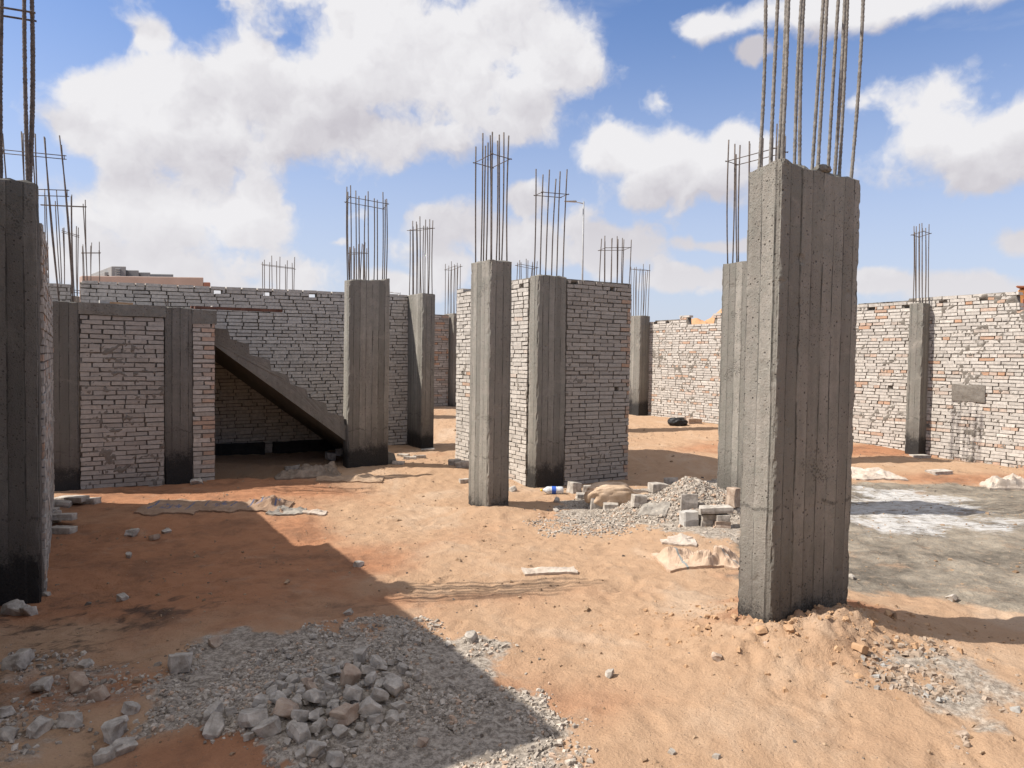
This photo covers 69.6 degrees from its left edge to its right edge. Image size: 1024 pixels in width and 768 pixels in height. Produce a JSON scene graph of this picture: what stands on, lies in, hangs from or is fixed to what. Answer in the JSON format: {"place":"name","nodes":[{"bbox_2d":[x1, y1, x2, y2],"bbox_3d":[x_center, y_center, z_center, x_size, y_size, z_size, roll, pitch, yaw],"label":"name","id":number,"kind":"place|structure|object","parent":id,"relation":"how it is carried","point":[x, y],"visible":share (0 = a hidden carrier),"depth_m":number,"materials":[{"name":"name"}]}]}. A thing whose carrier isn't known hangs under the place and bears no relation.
{"place":"outdoors","nodes":[
{"label":"outdoors","id":0,"kind":"place"},
{"bbox_2d":[79,266,209,296],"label":"distant building","id":1,"kind":"structure","parent":0,"point":[117,274],"depth_m":69.72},
{"bbox_2d":[0,406,1023,767],"bbox_3d":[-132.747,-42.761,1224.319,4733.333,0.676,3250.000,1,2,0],"label":"ground","id":2,"kind":"structure","parent":0,"point":[718,712],"depth_m":5.09,"materials":[{"name":"sand"}]},
{"bbox_2d":[0,705,15,717],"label":"stone chunk","id":3,"kind":"object","parent":2,"relation":"on","point":[5,711],"visible":0.92,"depth_m":3.66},
{"bbox_2d":[0,726,19,741],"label":"stone chunk","id":4,"kind":"object","parent":2,"relation":"on","point":[8,733],"visible":0.99,"depth_m":3.42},
{"bbox_2d":[0,599,29,615],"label":"stone chunk","id":5,"kind":"object","parent":2,"relation":"on","point":[12,607],"visible":0.7,"depth_m":5.15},
{"bbox_2d":[0,0,41,605],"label":"concrete column","id":6,"kind":"structure","parent":2,"relation":"on","point":[20,507],"depth_m":5.30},
{"bbox_2d":[19,605,37,615],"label":"stone chunk","id":7,"kind":"object","parent":2,"relation":"on","point":[29,610],"visible":0.98,"depth_m":5.13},
{"bbox_2d":[26,715,53,738],"bbox_3d":[-2.234,1.628,3.481,0.083,0.071,0.114,21,3,2],"label":"stone chunk","id":8,"kind":"object","parent":2,"relation":"on","point":[38,726],"visible":0.95,"depth_m":3.46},
{"bbox_2d":[3,131,79,490],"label":"concrete column","id":9,"kind":"structure","parent":2,"relation":"on","point":[65,358],"depth_m":9.51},
{"bbox_2d":[29,676,53,692],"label":"stone chunk","id":10,"kind":"object","parent":2,"relation":"on","point":[45,683],"visible":1,"depth_m":3.88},
{"bbox_2d":[39,223,54,591],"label":"brick wall","id":11,"kind":"structure","parent":2,"relation":"on","point":[47,401],"depth_m":6.04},
{"bbox_2d":[47,283,70,301],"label":"brick wall","id":12,"kind":"structure","parent":2,"relation":"on","point":[64,292],"depth_m":11.60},
{"bbox_2d":[54,499,71,507],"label":"loose brick","id":13,"kind":"object","parent":2,"relation":"on","point":[63,503],"visible":0.59,"depth_m":8.57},
{"bbox_2d":[40,190,87,444],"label":"concrete column","id":14,"kind":"structure","parent":2,"relation":"on","point":[55,205],"depth_m":12.70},
{"bbox_2d":[51,525,77,533],"bbox_3d":[-4.571,1.491,7.494,0.252,0.077,0.121,1,2,6],"label":"loose brick","id":15,"kind":"object","parent":2,"relation":"on","point":[59,529],"visible":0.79,"depth_m":7.44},
{"bbox_2d":[56,711,82,727],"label":"stone chunk","id":16,"kind":"object","parent":2,"relation":"on","point":[69,719],"visible":1,"depth_m":3.52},
{"bbox_2d":[62,226,79,302],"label":"concrete column","id":17,"kind":"structure","parent":2,"relation":"on","point":[77,298],"depth_m":15.71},
{"bbox_2d":[54,495,89,503],"bbox_3d":[-5.250,1.376,8.779,0.464,0.080,0.128,-4,5,20],"label":"loose brick","id":18,"kind":"object","parent":2,"relation":"on","point":[77,498],"visible":0.74,"depth_m":8.71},
{"bbox_2d":[67,672,89,693],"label":"stone chunk","id":19,"kind":"object","parent":2,"relation":"on","point":[78,682],"visible":0.91,"depth_m":3.92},
{"bbox_2d":[81,242,100,281],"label":"concrete column","id":20,"kind":"structure","parent":2,"relation":"on","point":[90,252],"depth_m":18.61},
{"bbox_2d":[87,684,109,700],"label":"stone chunk","id":21,"kind":"object","parent":2,"relation":"on","point":[100,693],"visible":0.87,"depth_m":3.80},
{"bbox_2d":[92,743,122,765],"bbox_3d":[-1.813,1.656,3.302,0.122,0.078,0.077,-9,2,-32],"label":"stone chunk","id":22,"kind":"object","parent":2,"relation":"on","point":[103,755],"visible":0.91,"depth_m":3.27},
{"bbox_2d":[101,715,128,744],"bbox_3d":[-1.868,1.635,3.464,0.106,0.098,0.146,-10,-4,-17],"label":"stone chunk","id":23,"kind":"object","parent":2,"relation":"on","point":[112,730],"visible":0.86,"depth_m":3.42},
{"bbox_2d":[79,314,164,489],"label":"brick wall","id":24,"kind":"structure","parent":2,"relation":"on","point":[121,398],"depth_m":9.87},
{"bbox_2d":[78,302,165,317],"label":"concrete beam","id":25,"kind":"structure","parent":24,"relation":"on","point":[88,308],"depth_m":9.80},
{"bbox_2d":[112,737,137,756],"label":"stone chunk","id":26,"kind":"object","parent":2,"relation":"on","point":[130,744],"visible":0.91,"depth_m":3.34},
{"bbox_2d":[121,701,140,714],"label":"stone chunk","id":27,"kind":"object","parent":2,"relation":"on","point":[130,707],"visible":1,"depth_m":3.65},
{"bbox_2d":[133,498,206,515],"bbox_3d":[-3.959,1.435,8.626,0.707,0.066,0.777,1,2,-7],"label":"paper sack","id":28,"kind":"object","parent":2,"relation":"on","point":[166,506],"visible":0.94,"depth_m":8.54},
{"bbox_2d":[164,299,192,484],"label":"concrete column","id":29,"kind":"structure","parent":2,"relation":"on","point":[178,450],"depth_m":10.20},
{"bbox_2d":[167,651,192,673],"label":"stone chunk","id":30,"kind":"object","parent":2,"relation":"on","point":[180,662],"visible":1,"depth_m":4.11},
{"bbox_2d":[192,324,214,480],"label":"brick pier","id":31,"kind":"structure","parent":2,"relation":"on","point":[203,385],"depth_m":10.38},
{"bbox_2d":[192,310,216,324],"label":"concrete beam","id":32,"kind":"structure","parent":31,"relation":"on","point":[204,316],"depth_m":10.34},
{"bbox_2d":[194,306,282,311],"bbox_3d":[-3.957,-1.085,10.689,1.221,0.037,0.102,-1,3,-33],"label":"wooden plank","id":33,"kind":"object","parent":32,"relation":"on","point":[236,309],"visible":1,"depth_m":10.65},
{"bbox_2d":[202,711,224,738],"bbox_3d":[-1.407,1.626,3.483,0.097,0.075,0.120,10,23,4],"label":"rubble chunk","id":34,"kind":"object","parent":2,"relation":"on","point":[214,726],"visible":0.88,"depth_m":3.46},
{"bbox_2d":[203,700,224,720],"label":"rubble chunk","id":35,"kind":"object","parent":2,"relation":"on","point":[217,706],"visible":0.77,"depth_m":3.57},
{"bbox_2d":[208,636,222,647],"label":"stone chunk","id":36,"kind":"object","parent":2,"relation":"on","point":[215,641],"visible":0.99,"depth_m":4.53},
{"bbox_2d":[191,500,247,512],"bbox_3d":[-3.449,1.431,8.717,0.588,0.076,0.556,1,2,6],"label":"paper sack","id":37,"kind":"object","parent":2,"relation":"on","point":[219,506],"visible":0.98,"depth_m":8.64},
{"bbox_2d":[215,442,264,455],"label":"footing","id":38,"kind":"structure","parent":2,"relation":"on","point":[227,449],"depth_m":12.89,"materials":[{"name":"concrete"}]},
{"bbox_2d":[80,281,407,452],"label":"brick wall","id":39,"kind":"structure","parent":2,"relation":"on","point":[299,340],"depth_m":13.38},
{"bbox_2d":[251,715,281,737],"bbox_3d":[-1.133,1.610,3.452,0.124,0.077,0.115,-23,5,29],"label":"rubble chunk","id":40,"kind":"object","parent":2,"relation":"on","point":[267,727],"visible":0.92,"depth_m":3.41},
{"bbox_2d":[262,256,294,295],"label":"concrete column","id":41,"kind":"structure","parent":2,"relation":"on","point":[264,265],"depth_m":20.98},
{"bbox_2d":[272,697,299,718],"bbox_3d":[-1.094,1.574,3.572,0.110,0.063,0.119,18,-15,3],"label":"rubble chunk","id":42,"kind":"object","parent":2,"relation":"on","point":[284,707],"visible":0.83,"depth_m":3.54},
{"bbox_2d":[265,505,306,515],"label":"paper sack","id":43,"kind":"object","parent":2,"relation":"on","point":[287,511],"visible":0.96,"depth_m":8.55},
{"bbox_2d":[235,495,293,512],"bbox_3d":[-2.942,1.417,8.793,0.561,0.174,0.553,1,2,-5],"label":"paper sack","id":44,"kind":"object","parent":43,"relation":"on","point":[270,503],"visible":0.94,"depth_m":8.71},
{"bbox_2d":[0,613,597,767],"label":"gravel","id":45,"kind":"structure","parent":2,"relation":"on","point":[227,698],"depth_m":3.83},
{"bbox_2d":[1,648,34,670],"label":"stone chunk","id":46,"kind":"object","parent":45,"relation":"on","point":[22,658],"visible":0.96,"depth_m":4.24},
{"bbox_2d":[237,708,268,727],"bbox_3d":[-1.240,1.589,3.504,0.154,0.077,0.099,-20,-15,34],"label":"rubble chunk","id":47,"kind":"object","parent":45,"relation":"on","point":[250,717],"visible":0.88,"depth_m":3.48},
{"bbox_2d":[251,693,268,706],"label":"rubble chunk","id":48,"kind":"object","parent":45,"relation":"on","point":[260,698],"visible":0.77,"depth_m":3.67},
{"bbox_2d":[321,680,337,692],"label":"rubble chunk","id":49,"kind":"object","parent":45,"relation":"on","point":[328,685],"visible":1,"depth_m":3.77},
{"bbox_2d":[325,665,341,675],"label":"rubble chunk","id":50,"kind":"object","parent":45,"relation":"on","point":[333,670],"visible":0.98,"depth_m":3.99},
{"bbox_2d":[329,703,358,725],"bbox_3d":[-0.805,1.579,3.520,0.125,0.074,0.094,-6,3,10],"label":"rubble chunk","id":51,"kind":"object","parent":45,"relation":"on","point":[346,714],"visible":0.92,"depth_m":3.50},
{"bbox_2d":[340,663,360,685],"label":"rubble chunk","id":52,"kind":"object","parent":45,"relation":"on","point":[351,674],"visible":0.97,"depth_m":3.85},
{"bbox_2d":[343,684,362,701],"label":"rubble chunk","id":53,"kind":"object","parent":45,"relation":"on","point":[354,692],"visible":1,"depth_m":3.65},
{"bbox_2d":[353,645,368,664],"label":"rubble chunk","id":54,"kind":"object","parent":45,"relation":"on","point":[359,654],"visible":0.9,"depth_m":4.18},
{"bbox_2d":[383,709,398,722],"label":"rubble chunk","id":55,"kind":"object","parent":45,"relation":"on","point":[392,715],"visible":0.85,"depth_m":3.56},
{"bbox_2d":[382,673,404,697],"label":"rubble chunk","id":56,"kind":"object","parent":45,"relation":"on","point":[393,685],"visible":0.99,"depth_m":3.77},
{"bbox_2d":[389,700,405,709],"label":"rubble chunk","id":57,"kind":"object","parent":45,"relation":"on","point":[399,704],"visible":0.92,"depth_m":3.66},
{"bbox_2d":[288,722,310,743],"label":"rubble chunk","id":58,"kind":"object","parent":2,"relation":"on","point":[298,732],"visible":0.94,"depth_m":3.36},
{"bbox_2d":[290,709,309,721],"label":"rubble chunk","id":59,"kind":"object","parent":2,"relation":"on","point":[302,715],"visible":0.97,"depth_m":3.50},
{"bbox_2d":[272,440,336,452],"bbox_3d":[-3.560,1.273,13.737,1.755,0.471,0.152,0,2,-31],"label":"tarred footing","id":60,"kind":"object","parent":2,"relation":"on","point":[296,446],"visible":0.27,"depth_m":13.48,"materials":[{"name":"concrete"}]},
{"bbox_2d":[215,328,395,463],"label":"staircase","id":61,"kind":"structure","parent":2,"relation":"on","point":[255,373],"depth_m":11.60,"materials":[{"name":"concrete"}]},
{"bbox_2d":[274,461,340,479],"bbox_3d":[-3.104,1.372,11.168,0.978,0.345,0.895,0,2,-20],"label":"rubble pile","id":62,"kind":"object","parent":2,"relation":"on","point":[306,471],"visible":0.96,"depth_m":10.88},
{"bbox_2d":[301,688,326,702],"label":"rubble chunk","id":63,"kind":"object","parent":2,"relation":"on","point":[313,695],"visible":0.94,"depth_m":3.67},
{"bbox_2d":[302,509,327,515],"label":"paper sack","id":64,"kind":"object","parent":2,"relation":"on","point":[318,512],"visible":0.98,"depth_m":8.59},
{"bbox_2d":[306,739,326,757],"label":"rubble chunk","id":65,"kind":"object","parent":2,"relation":"on","point":[315,748],"visible":0.94,"depth_m":3.25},
{"bbox_2d":[325,751,343,767],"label":"rubble chunk","id":66,"kind":"object","parent":2,"relation":"on","point":[334,759],"visible":1,"depth_m":3.22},
{"bbox_2d":[331,724,347,739],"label":"rubble chunk","id":67,"kind":"object","parent":2,"relation":"on","point":[339,731],"visible":1,"depth_m":3.40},
{"bbox_2d":[316,473,383,482],"bbox_3d":[-2.375,1.367,10.786,0.975,0.105,0.446,1,2,-5],"label":"curled board","id":68,"kind":"object","parent":2,"relation":"on","point":[367,478],"visible":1,"depth_m":10.64,"materials":[{"name":"wood"}]},
{"bbox_2d":[349,244,367,279],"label":"concrete column","id":69,"kind":"structure","parent":2,"relation":"on","point":[361,253],"depth_m":18.01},
{"bbox_2d":[343,185,389,467],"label":"concrete column","id":70,"kind":"structure","parent":2,"relation":"on","point":[366,360],"depth_m":11.97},
{"bbox_2d":[357,696,382,715],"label":"rubble chunk","id":71,"kind":"object","parent":2,"relation":"on","point":[368,705],"visible":0.84,"depth_m":3.55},
{"bbox_2d":[364,671,376,685],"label":"rubble chunk","id":72,"kind":"object","parent":2,"relation":"on","point":[370,678],"visible":1,"depth_m":3.83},
{"bbox_2d":[366,713,382,725],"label":"rubble chunk","id":73,"kind":"object","parent":2,"relation":"on","point":[374,719],"visible":1,"depth_m":3.49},
{"bbox_2d":[370,654,387,670],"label":"rubble chunk","id":74,"kind":"object","parent":2,"relation":"on","point":[376,660],"visible":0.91,"depth_m":4.12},
{"bbox_2d":[370,687,388,701],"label":"rubble chunk","id":75,"kind":"object","parent":2,"relation":"on","point":[379,694],"visible":0.93,"depth_m":3.67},
{"bbox_2d":[406,216,434,448],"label":"concrete column","id":76,"kind":"structure","parent":2,"relation":"on","point":[420,366],"depth_m":14.22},
{"bbox_2d":[434,314,448,406],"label":"brick wall","id":77,"kind":"structure","parent":2,"relation":"on","point":[441,361],"depth_m":20.36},
{"bbox_2d":[444,261,462,406],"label":"concrete column","id":78,"kind":"structure","parent":2,"relation":"on","point":[452,364],"depth_m":20.43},
{"bbox_2d":[465,630,477,643],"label":"stone chunk","id":79,"kind":"object","parent":2,"relation":"on","point":[471,636],"visible":0.94,"depth_m":4.56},
{"bbox_2d":[468,132,511,506],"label":"concrete column","id":80,"kind":"structure","parent":2,"relation":"on","point":[490,353],"depth_m":9.25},
{"bbox_2d":[455,278,529,485],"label":"brick wall","id":81,"kind":"structure","parent":2,"relation":"on","point":[519,402],"depth_m":11.36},
{"bbox_2d":[1,422,1023,767],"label":"sand crumbs","id":82,"kind":"object","parent":2,"relation":"on","point":[139,680],"visible":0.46,"depth_m":5.85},
{"bbox_2d":[527,169,568,487],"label":"concrete column","id":83,"kind":"structure","parent":2,"relation":"on","point":[547,366],"depth_m":10.92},
{"bbox_2d":[521,566,577,575],"bbox_3d":[0.322,1.597,6.323,0.480,0.051,0.192,0,2,-9],"label":"paper sack","id":84,"kind":"object","parent":2,"relation":"on","point":[547,571],"visible":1,"depth_m":6.27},
{"bbox_2d":[540,486,563,493],"bbox_3d":[0.561,1.495,10.359,0.320,0.113,0.113,1,2,-3],"label":"water bottle","id":85,"kind":"object","parent":2,"relation":"on","point":[553,490],"visible":1,"depth_m":10.32,"materials":[{"name":"white plastic"}]},
{"bbox_2d":[566,481,581,493],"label":"loose brick","id":86,"kind":"object","parent":2,"relation":"on","point":[573,487],"visible":0.78,"depth_m":10.46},
{"bbox_2d":[564,200,583,279],"bbox_3d":[2.972,-4.211,35.874,1.018,9.366,0.237,1,2,0],"label":"street lamp","id":87,"kind":"object","parent":2,"relation":"on","point":[574,201],"visible":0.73,"depth_m":35.74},
{"bbox_2d":[563,279,631,485],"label":"brick wall","id":88,"kind":"structure","parent":2,"relation":"on","point":[597,358],"depth_m":11.39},
{"bbox_2d":[598,236,631,283],"bbox_3d":[2.302,-1.008,16.817,0.785,4.671,0.315,0,2,-31],"label":"rebar","id":89,"kind":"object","parent":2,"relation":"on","point":[617,250],"depth_m":16.67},
{"bbox_2d":[584,481,649,506],"bbox_3d":[1.357,1.436,9.495,0.872,0.347,0.371,1,2,-7],"label":"cement sack","id":90,"kind":"object","parent":2,"relation":"on","point":[619,493],"visible":0.69,"depth_m":9.33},
{"bbox_2d":[523,479,738,543],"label":"gravel","id":91,"kind":"structure","parent":2,"relation":"on","point":[588,525],"depth_m":8.37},
{"bbox_2d":[628,264,649,415],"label":"concrete column","id":92,"kind":"structure","parent":2,"relation":"on","point":[639,368],"depth_m":20.27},
{"bbox_2d":[630,493,647,506],"bbox_3d":[1.513,1.396,8.744,0.184,0.170,0.156,6,-1,-6],"label":"loose brick","id":93,"kind":"object","parent":2,"relation":"on","point":[637,500],"visible":0.84,"depth_m":8.67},
{"bbox_2d":[602,476,739,523],"bbox_3d":[2.116,1.376,8.903,2.034,0.532,1.459,1,2,0],"label":"gravel heap","id":94,"kind":"object","parent":2,"relation":"on","point":[676,495],"visible":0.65,"depth_m":8.66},
{"bbox_2d":[637,502,669,517],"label":"paper sack","id":95,"kind":"object","parent":94,"relation":"on","point":[651,508],"visible":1,"depth_m":8.50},
{"bbox_2d":[648,482,668,492],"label":"loose brick","id":96,"kind":"object","parent":94,"relation":"on","point":[654,487],"visible":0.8,"depth_m":8.95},
{"bbox_2d":[680,494,697,510],"bbox_3d":[2.019,1.360,8.418,0.195,0.214,0.087,3,-2,-3],"label":"loose brick","id":97,"kind":"object","parent":94,"relation":"on","point":[688,501],"visible":0.7,"depth_m":8.38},
{"bbox_2d":[725,487,740,507],"bbox_3d":[2.545,1.303,8.467,0.134,0.222,0.160,5,-1,44],"label":"loose brick","id":98,"kind":"object","parent":94,"relation":"on","point":[732,497],"visible":0.79,"depth_m":8.41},
{"bbox_2d":[667,417,687,425],"bbox_3d":[4.003,0.923,17.785,0.492,0.237,0.338,1,2,0],"label":"plastic bag","id":99,"kind":"object","parent":2,"relation":"on","point":[679,421],"visible":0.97,"depth_m":17.67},
{"bbox_2d":[660,537,696,546],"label":"paper sack","id":100,"kind":"object","parent":2,"relation":"on","point":[682,541],"visible":1,"depth_m":7.24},
{"bbox_2d":[651,546,723,572],"bbox_3d":[1.597,1.531,6.571,0.567,0.173,0.534,1,2,-8],"label":"paper sack","id":101,"kind":"object","parent":2,"relation":"on","point":[670,559],"visible":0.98,"depth_m":6.44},
{"bbox_2d":[679,510,698,526],"bbox_3d":[1.922,1.473,8.001,0.179,0.190,0.151,0,-1,-6],"label":"loose brick","id":102,"kind":"object","parent":2,"relation":"on","point":[688,518],"visible":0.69,"depth_m":7.94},
{"bbox_2d":[699,519,713,526],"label":"loose brick","id":103,"kind":"object","parent":2,"relation":"on","point":[707,523],"visible":0.74,"depth_m":7.93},
{"bbox_2d":[698,512,714,520],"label":"loose brick","id":104,"kind":"object","parent":103,"relation":"on","point":[706,517],"visible":0.78,"depth_m":7.92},
{"bbox_2d":[698,505,733,513],"bbox_3d":[2.187,1.354,7.947,0.366,0.067,0.185,-1,1,-3],"label":"loose brick","id":105,"kind":"object","parent":104,"relation":"on","point":[712,509],"visible":1,"depth_m":7.86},
{"bbox_2d":[712,545,739,569],"bbox_3d":[1.890,1.516,6.557,0.309,0.172,0.358,2,2,26],"label":"paper sack","id":106,"kind":"object","parent":2,"relation":"on","point":[728,558],"visible":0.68,"depth_m":6.47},
{"bbox_2d":[461,597,1023,699],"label":"sand clods","id":107,"kind":"object","parent":2,"relation":"on","point":[857,675],"visible":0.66,"depth_m":4.58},
{"bbox_2d":[717,124,787,489],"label":"concrete column","id":108,"kind":"structure","parent":2,"relation":"on","point":[731,417],"depth_m":9.13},
{"bbox_2d":[738,0,864,622],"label":"concrete column","id":109,"kind":"structure","parent":2,"relation":"on","point":[800,341],"depth_m":4.65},
{"bbox_2d":[648,292,1023,468],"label":"brick wall","id":110,"kind":"structure","parent":2,"relation":"on","point":[976,339],"depth_m":13.69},
{"bbox_2d":[952,384,985,402],"bbox_3d":[8.138,0.162,13.109,0.072,0.313,0.573,0,2,-31],"label":"mortar patch","id":111,"kind":"object","parent":110,"relation":"attached to","point":[972,393],"visible":1,"depth_m":13.08,"materials":[{"name":"concrete"}]},
{"bbox_2d":[851,642,868,654],"bbox_3d":[2.038,1.548,4.314,0.067,0.049,0.076,27,-11,-35],"label":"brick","id":112,"kind":"object","parent":2,"relation":"on","point":[862,649],"visible":1,"depth_m":4.29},
{"bbox_2d":[851,467,907,480],"bbox_3d":[5.657,1.420,11.736,0.882,0.118,0.837,1,2,-7],"label":"paper sack","id":113,"kind":"object","parent":2,"relation":"on","point":[873,473],"visible":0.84,"depth_m":11.52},
{"bbox_2d":[905,223,930,453],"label":"concrete column","id":114,"kind":"structure","parent":2,"relation":"on","point":[917,382],"depth_m":13.70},
{"bbox_2d":[817,610,1023,753],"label":"gravel","id":115,"kind":"structure","parent":2,"relation":"on","point":[922,670],"depth_m":4.09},
{"bbox_2d":[925,469,952,474],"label":"loose brick","id":116,"kind":"object","parent":2,"relation":"on","point":[940,472],"visible":0.98,"depth_m":11.75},
{"bbox_2d":[979,473,1023,489],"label":"paper sack","id":117,"kind":"object","parent":2,"relation":"on","point":[1012,481],"visible":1,"depth_m":10.80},
{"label":"loose brick","id":118,"kind":"object","parent":2,"relation":"on","visible":0},
{"bbox_2d":[52,513,76,520],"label":"loose brick","id":119,"kind":"object","parent":118,"relation":"on","point":[65,516],"visible":0.81,"depth_m":7.74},
{"bbox_2d":[2,0,1023,321],"label":"sky","id":120,"kind":"structure","parent":0,"point":[212,140],"materials":[{"name":"blue"}]},
{"bbox_2d":[691,309,721,323],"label":"hills","id":121,"kind":"structure","parent":0,"point":[699,321],"depth_m":58.67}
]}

